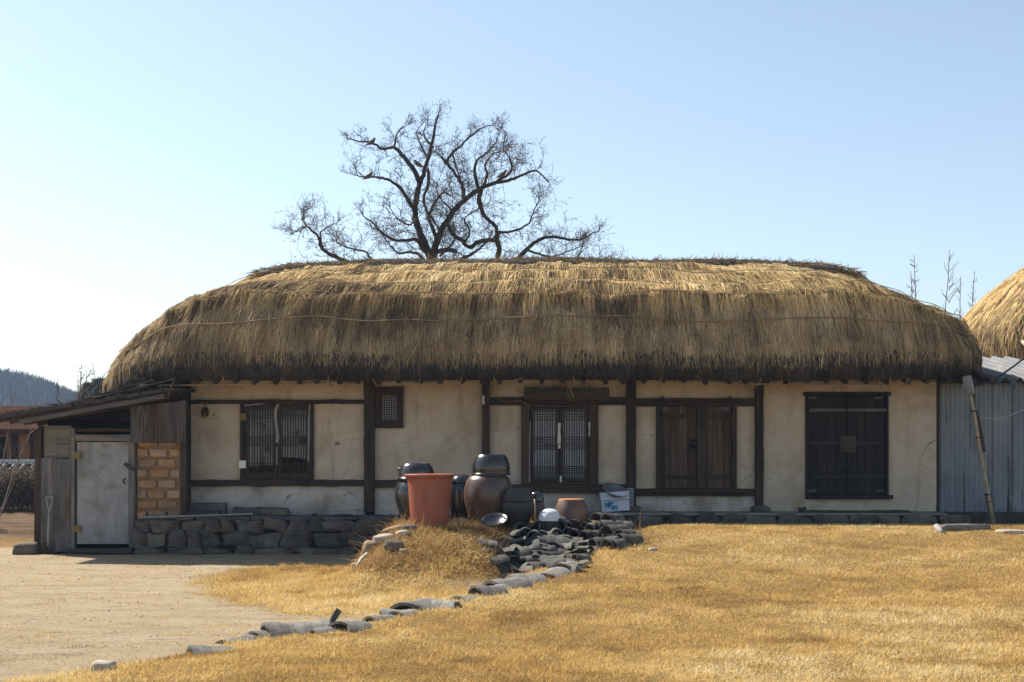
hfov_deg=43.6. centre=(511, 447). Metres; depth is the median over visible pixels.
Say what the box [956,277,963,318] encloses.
sapling
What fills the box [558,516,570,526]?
roof tile
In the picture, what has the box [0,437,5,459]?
window
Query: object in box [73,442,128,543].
door
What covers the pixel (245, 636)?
stone
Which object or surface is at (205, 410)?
hanging bundle
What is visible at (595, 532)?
roof tile
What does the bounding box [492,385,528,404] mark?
loose cord
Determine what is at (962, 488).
corrugated shed
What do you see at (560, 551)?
roof tile
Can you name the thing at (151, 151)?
sky
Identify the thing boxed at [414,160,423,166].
bird
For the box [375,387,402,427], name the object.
lattice window
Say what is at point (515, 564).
rubble heap
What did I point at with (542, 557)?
roof tile
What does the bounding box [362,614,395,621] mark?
roof tile
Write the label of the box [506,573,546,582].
roof tile
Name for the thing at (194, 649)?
stone
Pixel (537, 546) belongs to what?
roof tile
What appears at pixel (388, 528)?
stone
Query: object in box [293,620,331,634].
roof tile
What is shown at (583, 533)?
roof tile
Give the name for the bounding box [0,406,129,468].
timber house
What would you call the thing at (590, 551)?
roof tile
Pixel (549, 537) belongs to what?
roof tile
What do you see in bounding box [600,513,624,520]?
roof tile
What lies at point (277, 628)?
roof tile
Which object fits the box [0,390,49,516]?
bare bush
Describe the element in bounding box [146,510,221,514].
timber
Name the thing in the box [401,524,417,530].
stone
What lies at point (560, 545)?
roof tile
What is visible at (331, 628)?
roof tile
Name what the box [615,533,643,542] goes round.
roof tile
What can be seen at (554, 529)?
roof tile
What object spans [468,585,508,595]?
roof tile
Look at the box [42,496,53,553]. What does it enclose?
spade
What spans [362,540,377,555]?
stone
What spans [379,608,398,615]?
roof tile
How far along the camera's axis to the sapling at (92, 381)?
35.17 m
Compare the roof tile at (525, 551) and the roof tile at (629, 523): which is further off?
the roof tile at (629, 523)
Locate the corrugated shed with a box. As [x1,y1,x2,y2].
[940,356,1023,523]
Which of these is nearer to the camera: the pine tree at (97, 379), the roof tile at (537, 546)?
the roof tile at (537, 546)
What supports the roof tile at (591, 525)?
on the rubble heap
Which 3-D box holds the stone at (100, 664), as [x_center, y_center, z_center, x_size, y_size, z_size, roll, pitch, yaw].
[-2.913,1.576,9.139,0.174,0.115,0.176,0,0,0]
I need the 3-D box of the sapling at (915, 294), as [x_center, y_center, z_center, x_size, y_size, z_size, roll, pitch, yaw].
[9.625,-1.632,30.300,0.584,5.868,0.196,0,0,5]
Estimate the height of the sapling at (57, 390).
3.419 m
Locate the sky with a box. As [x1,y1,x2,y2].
[0,0,1023,391]
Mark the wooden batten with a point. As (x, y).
(196, 515)
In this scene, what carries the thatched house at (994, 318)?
on the ground at (16, 527)
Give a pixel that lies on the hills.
(26, 394)
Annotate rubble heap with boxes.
[491,527,641,578]
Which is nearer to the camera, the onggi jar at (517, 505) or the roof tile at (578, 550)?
the roof tile at (578, 550)
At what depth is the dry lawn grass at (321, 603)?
11.02 m
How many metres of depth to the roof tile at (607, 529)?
15.84 m
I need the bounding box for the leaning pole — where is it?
[962,375,996,524]
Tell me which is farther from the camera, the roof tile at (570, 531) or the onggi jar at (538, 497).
the onggi jar at (538, 497)
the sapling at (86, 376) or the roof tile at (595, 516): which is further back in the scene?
the sapling at (86, 376)
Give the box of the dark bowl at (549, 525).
[539,521,561,530]
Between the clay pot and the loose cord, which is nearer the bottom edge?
the clay pot
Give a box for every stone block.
[189,502,226,513]
[233,507,261,515]
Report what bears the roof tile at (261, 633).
on the ground at (16, 527)
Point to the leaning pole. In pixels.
(968, 385)
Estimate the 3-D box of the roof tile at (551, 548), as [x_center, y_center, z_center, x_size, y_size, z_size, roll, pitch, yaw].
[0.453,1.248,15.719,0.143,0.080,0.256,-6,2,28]
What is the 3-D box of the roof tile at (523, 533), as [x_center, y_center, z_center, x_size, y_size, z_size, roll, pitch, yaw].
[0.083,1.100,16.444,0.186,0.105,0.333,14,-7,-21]
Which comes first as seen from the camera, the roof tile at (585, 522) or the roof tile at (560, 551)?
the roof tile at (560, 551)
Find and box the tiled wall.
[0,460,34,504]
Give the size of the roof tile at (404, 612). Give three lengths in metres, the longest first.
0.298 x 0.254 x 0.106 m
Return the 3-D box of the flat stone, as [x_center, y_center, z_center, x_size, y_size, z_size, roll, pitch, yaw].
[-3.617,0.978,19.502,0.505,0.136,0.438,0,0,0]
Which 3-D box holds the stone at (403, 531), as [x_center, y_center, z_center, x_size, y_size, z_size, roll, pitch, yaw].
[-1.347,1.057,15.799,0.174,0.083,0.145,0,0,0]
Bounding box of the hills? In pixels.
[0,383,48,405]
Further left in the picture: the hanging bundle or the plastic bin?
the hanging bundle
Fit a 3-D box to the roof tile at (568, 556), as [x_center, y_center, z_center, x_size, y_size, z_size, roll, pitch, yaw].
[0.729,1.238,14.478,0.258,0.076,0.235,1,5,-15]
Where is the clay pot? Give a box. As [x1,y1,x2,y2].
[555,498,588,527]
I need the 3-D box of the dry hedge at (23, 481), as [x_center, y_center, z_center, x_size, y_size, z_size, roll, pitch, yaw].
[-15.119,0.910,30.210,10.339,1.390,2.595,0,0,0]
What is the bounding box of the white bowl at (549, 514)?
[538,509,560,520]
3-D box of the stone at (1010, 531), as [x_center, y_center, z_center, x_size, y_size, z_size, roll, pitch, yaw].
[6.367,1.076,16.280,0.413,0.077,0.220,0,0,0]
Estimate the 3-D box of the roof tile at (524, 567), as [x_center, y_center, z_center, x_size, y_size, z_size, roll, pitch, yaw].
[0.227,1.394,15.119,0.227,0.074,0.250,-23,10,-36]
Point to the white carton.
(609, 503)
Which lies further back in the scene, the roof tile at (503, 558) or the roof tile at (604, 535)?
the roof tile at (604, 535)
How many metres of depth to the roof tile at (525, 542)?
16.21 m
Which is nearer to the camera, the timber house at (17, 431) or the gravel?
the gravel
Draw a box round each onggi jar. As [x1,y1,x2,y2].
[395,463,433,520]
[450,474,469,519]
[464,475,512,522]
[501,488,533,528]
[530,492,544,521]
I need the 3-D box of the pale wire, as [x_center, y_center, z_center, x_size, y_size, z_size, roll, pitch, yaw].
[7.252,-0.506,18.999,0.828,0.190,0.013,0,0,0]
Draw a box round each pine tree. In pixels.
[74,381,99,399]
[89,376,103,393]
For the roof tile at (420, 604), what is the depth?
11.52 m
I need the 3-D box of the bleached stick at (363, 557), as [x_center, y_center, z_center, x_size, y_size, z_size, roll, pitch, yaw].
[-1.809,1.349,15.389,0.038,0.142,0.589,0,0,6]
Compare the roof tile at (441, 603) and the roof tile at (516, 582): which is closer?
the roof tile at (441, 603)
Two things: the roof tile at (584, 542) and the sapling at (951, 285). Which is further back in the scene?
the sapling at (951, 285)
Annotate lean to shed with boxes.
[0,378,195,553]
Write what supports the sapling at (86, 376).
on the ground at (16, 527)
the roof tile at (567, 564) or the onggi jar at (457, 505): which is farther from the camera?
the onggi jar at (457, 505)
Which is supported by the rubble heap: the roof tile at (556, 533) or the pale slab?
the roof tile at (556, 533)
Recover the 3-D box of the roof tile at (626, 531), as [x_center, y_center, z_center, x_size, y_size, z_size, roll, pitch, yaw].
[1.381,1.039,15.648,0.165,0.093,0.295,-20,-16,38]
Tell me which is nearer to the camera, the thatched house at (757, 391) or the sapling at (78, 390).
the thatched house at (757, 391)
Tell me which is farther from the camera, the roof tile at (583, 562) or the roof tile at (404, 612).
the roof tile at (583, 562)
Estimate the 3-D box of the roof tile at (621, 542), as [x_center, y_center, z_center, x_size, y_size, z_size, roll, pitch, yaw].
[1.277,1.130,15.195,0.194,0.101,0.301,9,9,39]
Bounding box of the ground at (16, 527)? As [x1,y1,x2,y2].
[0,505,1023,681]
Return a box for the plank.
[798,507,910,512]
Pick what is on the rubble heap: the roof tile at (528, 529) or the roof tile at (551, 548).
the roof tile at (528, 529)
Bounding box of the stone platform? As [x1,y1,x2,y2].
[132,513,451,554]
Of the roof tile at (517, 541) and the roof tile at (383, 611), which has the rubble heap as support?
the roof tile at (517, 541)
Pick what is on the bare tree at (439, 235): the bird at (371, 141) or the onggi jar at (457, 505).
the bird at (371, 141)
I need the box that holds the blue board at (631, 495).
[626,488,633,506]
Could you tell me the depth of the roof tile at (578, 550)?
14.69 m
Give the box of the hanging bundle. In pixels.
[201,403,208,416]
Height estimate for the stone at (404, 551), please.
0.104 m
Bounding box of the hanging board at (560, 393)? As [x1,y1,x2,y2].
[524,379,608,400]
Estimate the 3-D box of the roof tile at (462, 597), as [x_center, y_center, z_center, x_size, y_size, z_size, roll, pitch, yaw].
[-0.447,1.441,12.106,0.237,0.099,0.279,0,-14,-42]
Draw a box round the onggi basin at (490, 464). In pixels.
[472,455,510,474]
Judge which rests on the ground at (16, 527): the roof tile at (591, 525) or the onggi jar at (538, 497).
the onggi jar at (538, 497)
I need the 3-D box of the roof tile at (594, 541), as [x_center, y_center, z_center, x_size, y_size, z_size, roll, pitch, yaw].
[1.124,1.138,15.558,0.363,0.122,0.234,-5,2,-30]
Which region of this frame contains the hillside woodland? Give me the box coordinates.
[0,366,76,405]
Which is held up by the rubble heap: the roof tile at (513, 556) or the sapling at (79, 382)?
the roof tile at (513, 556)
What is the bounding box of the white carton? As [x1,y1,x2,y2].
[599,491,629,511]
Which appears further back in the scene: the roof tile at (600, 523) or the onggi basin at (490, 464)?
the onggi basin at (490, 464)
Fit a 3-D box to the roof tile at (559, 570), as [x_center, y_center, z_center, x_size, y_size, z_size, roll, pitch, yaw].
[0.409,1.346,13.538,0.392,0.129,0.367,-7,4,30]
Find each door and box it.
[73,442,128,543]
[521,405,597,483]
[652,396,742,492]
[803,392,892,498]
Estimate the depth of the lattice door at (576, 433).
20.00 m
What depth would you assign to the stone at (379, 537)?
15.71 m
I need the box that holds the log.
[940,524,990,530]
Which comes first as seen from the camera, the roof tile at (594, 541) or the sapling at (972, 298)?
the roof tile at (594, 541)
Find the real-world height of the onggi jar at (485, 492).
0.730 m
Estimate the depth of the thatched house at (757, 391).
19.93 m
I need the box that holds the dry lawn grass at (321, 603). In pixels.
[0,519,1023,681]
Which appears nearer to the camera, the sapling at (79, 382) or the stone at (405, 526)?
the stone at (405, 526)
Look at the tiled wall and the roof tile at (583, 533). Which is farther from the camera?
the tiled wall
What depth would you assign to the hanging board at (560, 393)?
19.84 m
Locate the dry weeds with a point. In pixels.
(479, 528)
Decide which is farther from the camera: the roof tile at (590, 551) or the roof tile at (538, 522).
the roof tile at (538, 522)
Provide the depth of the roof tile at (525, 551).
15.56 m
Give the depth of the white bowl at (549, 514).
16.49 m
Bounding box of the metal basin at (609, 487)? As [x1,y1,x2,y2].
[602,483,627,497]
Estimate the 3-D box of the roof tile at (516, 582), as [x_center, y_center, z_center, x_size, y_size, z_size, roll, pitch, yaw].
[-0.034,1.387,12.835,0.406,0.169,0.477,-6,8,-37]
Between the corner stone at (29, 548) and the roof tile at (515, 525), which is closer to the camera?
the roof tile at (515, 525)
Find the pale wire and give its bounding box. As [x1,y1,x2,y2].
[980,409,1023,419]
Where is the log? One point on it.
(953, 527)
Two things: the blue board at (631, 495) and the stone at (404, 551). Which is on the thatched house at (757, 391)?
the blue board at (631, 495)
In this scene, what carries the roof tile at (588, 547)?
on the rubble heap
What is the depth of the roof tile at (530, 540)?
16.22 m
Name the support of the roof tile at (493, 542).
on the rubble heap
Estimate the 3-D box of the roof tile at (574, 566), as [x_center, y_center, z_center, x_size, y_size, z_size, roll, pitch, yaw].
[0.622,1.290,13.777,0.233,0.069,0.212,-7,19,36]
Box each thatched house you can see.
[102,251,994,529]
[961,265,1023,358]
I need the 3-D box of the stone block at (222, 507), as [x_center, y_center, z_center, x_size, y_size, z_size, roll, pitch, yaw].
[-4.687,0.944,19.750,0.553,0.190,0.205,0,0,0]
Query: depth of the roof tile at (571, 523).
16.60 m
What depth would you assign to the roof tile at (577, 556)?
14.24 m
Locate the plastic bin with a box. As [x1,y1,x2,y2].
[404,473,454,527]
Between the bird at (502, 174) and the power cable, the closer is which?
the power cable
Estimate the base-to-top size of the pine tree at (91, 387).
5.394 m
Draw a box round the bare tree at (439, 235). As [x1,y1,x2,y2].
[271,97,631,262]
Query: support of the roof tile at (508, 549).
on the rubble heap
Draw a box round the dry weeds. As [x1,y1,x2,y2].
[343,484,665,577]
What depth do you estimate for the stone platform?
19.20 m
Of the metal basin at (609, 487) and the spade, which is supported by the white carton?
the metal basin at (609, 487)
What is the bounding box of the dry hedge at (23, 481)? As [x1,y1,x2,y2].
[0,462,34,512]
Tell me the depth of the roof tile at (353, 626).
10.49 m
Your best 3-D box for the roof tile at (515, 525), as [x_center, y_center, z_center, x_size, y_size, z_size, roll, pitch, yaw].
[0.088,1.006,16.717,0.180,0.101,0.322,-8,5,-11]
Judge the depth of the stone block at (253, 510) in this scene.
19.50 m
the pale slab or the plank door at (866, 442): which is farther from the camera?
the plank door at (866, 442)
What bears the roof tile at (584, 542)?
on the rubble heap
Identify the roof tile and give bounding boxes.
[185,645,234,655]
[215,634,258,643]
[247,630,269,638]
[260,622,296,638]
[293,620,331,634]
[308,625,344,633]
[327,620,372,631]
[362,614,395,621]
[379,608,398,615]
[388,609,419,615]
[390,598,434,611]
[431,599,459,608]
[450,595,478,601]
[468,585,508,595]
[478,539,496,546]
[481,577,533,589]
[490,554,509,564]
[496,584,509,590]
[503,547,518,552]
[506,536,526,544]
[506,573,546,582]
[508,529,528,537]
[508,555,525,562]
[509,544,523,548]
[510,547,532,555]
[512,522,527,528]
[516,555,530,561]
[518,527,534,535]
[519,562,532,571]
[520,540,529,545]
[526,522,538,528]
[526,529,541,537]
[526,536,540,544]
[526,556,539,561]
[526,562,542,570]
[528,543,541,549]
[532,520,544,527]
[532,530,559,537]
[535,550,555,555]
[537,536,546,543]
[538,555,547,559]
[539,566,572,578]
[540,557,564,567]
[541,545,557,551]
[543,534,569,545]
[546,554,566,558]
[546,561,565,567]
[547,541,566,549]
[549,561,583,571]
[551,528,563,533]
[556,537,583,548]
[556,548,568,554]
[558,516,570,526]
[558,542,574,549]
[560,563,582,572]
[561,520,574,527]
[563,548,589,555]
[563,554,588,561]
[567,528,579,534]
[571,553,591,560]
[574,546,594,551]
[577,539,588,545]
[578,529,595,536]
[578,549,592,554]
[578,559,588,564]
[579,520,591,527]
[584,522,600,529]
[587,530,601,538]
[587,536,612,546]
[590,512,611,520]
[593,520,617,528]
[595,520,622,528]
[595,531,612,536]
[598,524,629,533]
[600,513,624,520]
[600,536,621,546]
[605,538,631,548]
[613,529,635,535]
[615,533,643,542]
[622,521,632,526]
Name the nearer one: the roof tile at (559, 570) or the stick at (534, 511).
the roof tile at (559, 570)
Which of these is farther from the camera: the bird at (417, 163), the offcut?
the bird at (417, 163)
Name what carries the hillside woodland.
on the hills
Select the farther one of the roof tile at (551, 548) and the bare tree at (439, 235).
the bare tree at (439, 235)
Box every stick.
[355,552,367,566]
[534,499,535,526]
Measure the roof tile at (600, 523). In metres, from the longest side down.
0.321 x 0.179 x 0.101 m
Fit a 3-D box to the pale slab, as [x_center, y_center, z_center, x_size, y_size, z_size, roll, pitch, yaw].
[-2.535,0.965,19.399,0.416,0.063,0.252,0,0,0]
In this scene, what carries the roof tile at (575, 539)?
on the rubble heap
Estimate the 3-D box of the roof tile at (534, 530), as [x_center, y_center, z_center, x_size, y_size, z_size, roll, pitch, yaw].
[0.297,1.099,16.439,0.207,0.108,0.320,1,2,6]
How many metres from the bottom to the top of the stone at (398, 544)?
0.193 m
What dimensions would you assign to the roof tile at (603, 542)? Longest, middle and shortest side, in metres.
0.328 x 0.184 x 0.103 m
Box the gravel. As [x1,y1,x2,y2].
[0,554,346,680]
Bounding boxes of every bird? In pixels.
[362,171,372,178]
[365,138,375,144]
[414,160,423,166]
[496,170,505,177]
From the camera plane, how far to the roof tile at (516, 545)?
15.87 m
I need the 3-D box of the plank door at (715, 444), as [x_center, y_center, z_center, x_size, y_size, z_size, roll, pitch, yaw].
[2.893,-0.049,20.010,1.413,1.511,0.220,0,0,0]
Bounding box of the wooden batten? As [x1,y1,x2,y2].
[141,513,252,517]
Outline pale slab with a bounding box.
[330,509,358,513]
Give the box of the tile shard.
[329,608,341,621]
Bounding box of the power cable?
[974,357,1023,386]
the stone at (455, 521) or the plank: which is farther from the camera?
the plank
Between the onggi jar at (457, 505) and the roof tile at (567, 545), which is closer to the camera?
the roof tile at (567, 545)
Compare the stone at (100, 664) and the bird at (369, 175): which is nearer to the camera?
the stone at (100, 664)
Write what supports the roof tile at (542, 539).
on the rubble heap
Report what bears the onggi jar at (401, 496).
on the ground at (16, 527)
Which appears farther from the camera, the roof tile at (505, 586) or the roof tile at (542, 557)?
the roof tile at (542, 557)
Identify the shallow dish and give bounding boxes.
[481,513,507,527]
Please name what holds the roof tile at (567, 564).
on the ground at (16, 527)
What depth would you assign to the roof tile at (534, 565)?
14.75 m
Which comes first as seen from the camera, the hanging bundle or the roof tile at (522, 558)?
the roof tile at (522, 558)
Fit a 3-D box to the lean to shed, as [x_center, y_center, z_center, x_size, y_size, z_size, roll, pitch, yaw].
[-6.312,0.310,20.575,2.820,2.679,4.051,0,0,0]
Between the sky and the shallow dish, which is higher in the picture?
the sky
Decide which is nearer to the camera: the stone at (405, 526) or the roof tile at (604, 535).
the stone at (405, 526)
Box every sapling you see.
[51,379,66,402]
[72,365,89,399]
[75,378,85,400]
[78,372,84,400]
[81,362,98,396]
[81,369,96,397]
[910,258,919,298]
[941,250,962,314]
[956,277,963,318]
[967,271,976,306]
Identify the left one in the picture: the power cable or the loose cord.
the loose cord
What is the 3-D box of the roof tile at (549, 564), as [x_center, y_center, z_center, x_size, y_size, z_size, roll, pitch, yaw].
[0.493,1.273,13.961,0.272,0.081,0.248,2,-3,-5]
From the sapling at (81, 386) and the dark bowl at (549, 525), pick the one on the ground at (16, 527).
the sapling at (81, 386)
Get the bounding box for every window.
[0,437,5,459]
[239,403,313,479]
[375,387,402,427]
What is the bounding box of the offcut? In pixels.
[933,524,943,533]
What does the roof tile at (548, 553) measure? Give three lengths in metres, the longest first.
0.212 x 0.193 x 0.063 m
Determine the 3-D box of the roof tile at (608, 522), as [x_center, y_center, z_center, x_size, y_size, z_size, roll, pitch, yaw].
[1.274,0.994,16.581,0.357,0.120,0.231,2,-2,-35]
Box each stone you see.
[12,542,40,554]
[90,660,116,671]
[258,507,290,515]
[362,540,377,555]
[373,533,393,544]
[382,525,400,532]
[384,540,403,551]
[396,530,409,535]
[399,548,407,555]
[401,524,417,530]
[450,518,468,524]
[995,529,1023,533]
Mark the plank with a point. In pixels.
(802, 510)
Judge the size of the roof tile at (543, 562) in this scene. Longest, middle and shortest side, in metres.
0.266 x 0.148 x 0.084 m
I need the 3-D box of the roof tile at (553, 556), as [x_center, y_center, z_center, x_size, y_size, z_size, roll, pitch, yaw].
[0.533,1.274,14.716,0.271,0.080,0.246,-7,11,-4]
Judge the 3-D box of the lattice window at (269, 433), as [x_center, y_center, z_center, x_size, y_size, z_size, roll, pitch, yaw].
[-3.680,-0.110,20.020,1.160,1.233,0.160,0,0,0]
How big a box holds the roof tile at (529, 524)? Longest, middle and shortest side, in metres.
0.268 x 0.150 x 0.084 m
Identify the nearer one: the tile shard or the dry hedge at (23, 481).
the tile shard
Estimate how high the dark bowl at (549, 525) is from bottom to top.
0.247 m
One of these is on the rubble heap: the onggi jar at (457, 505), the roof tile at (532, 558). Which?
the roof tile at (532, 558)

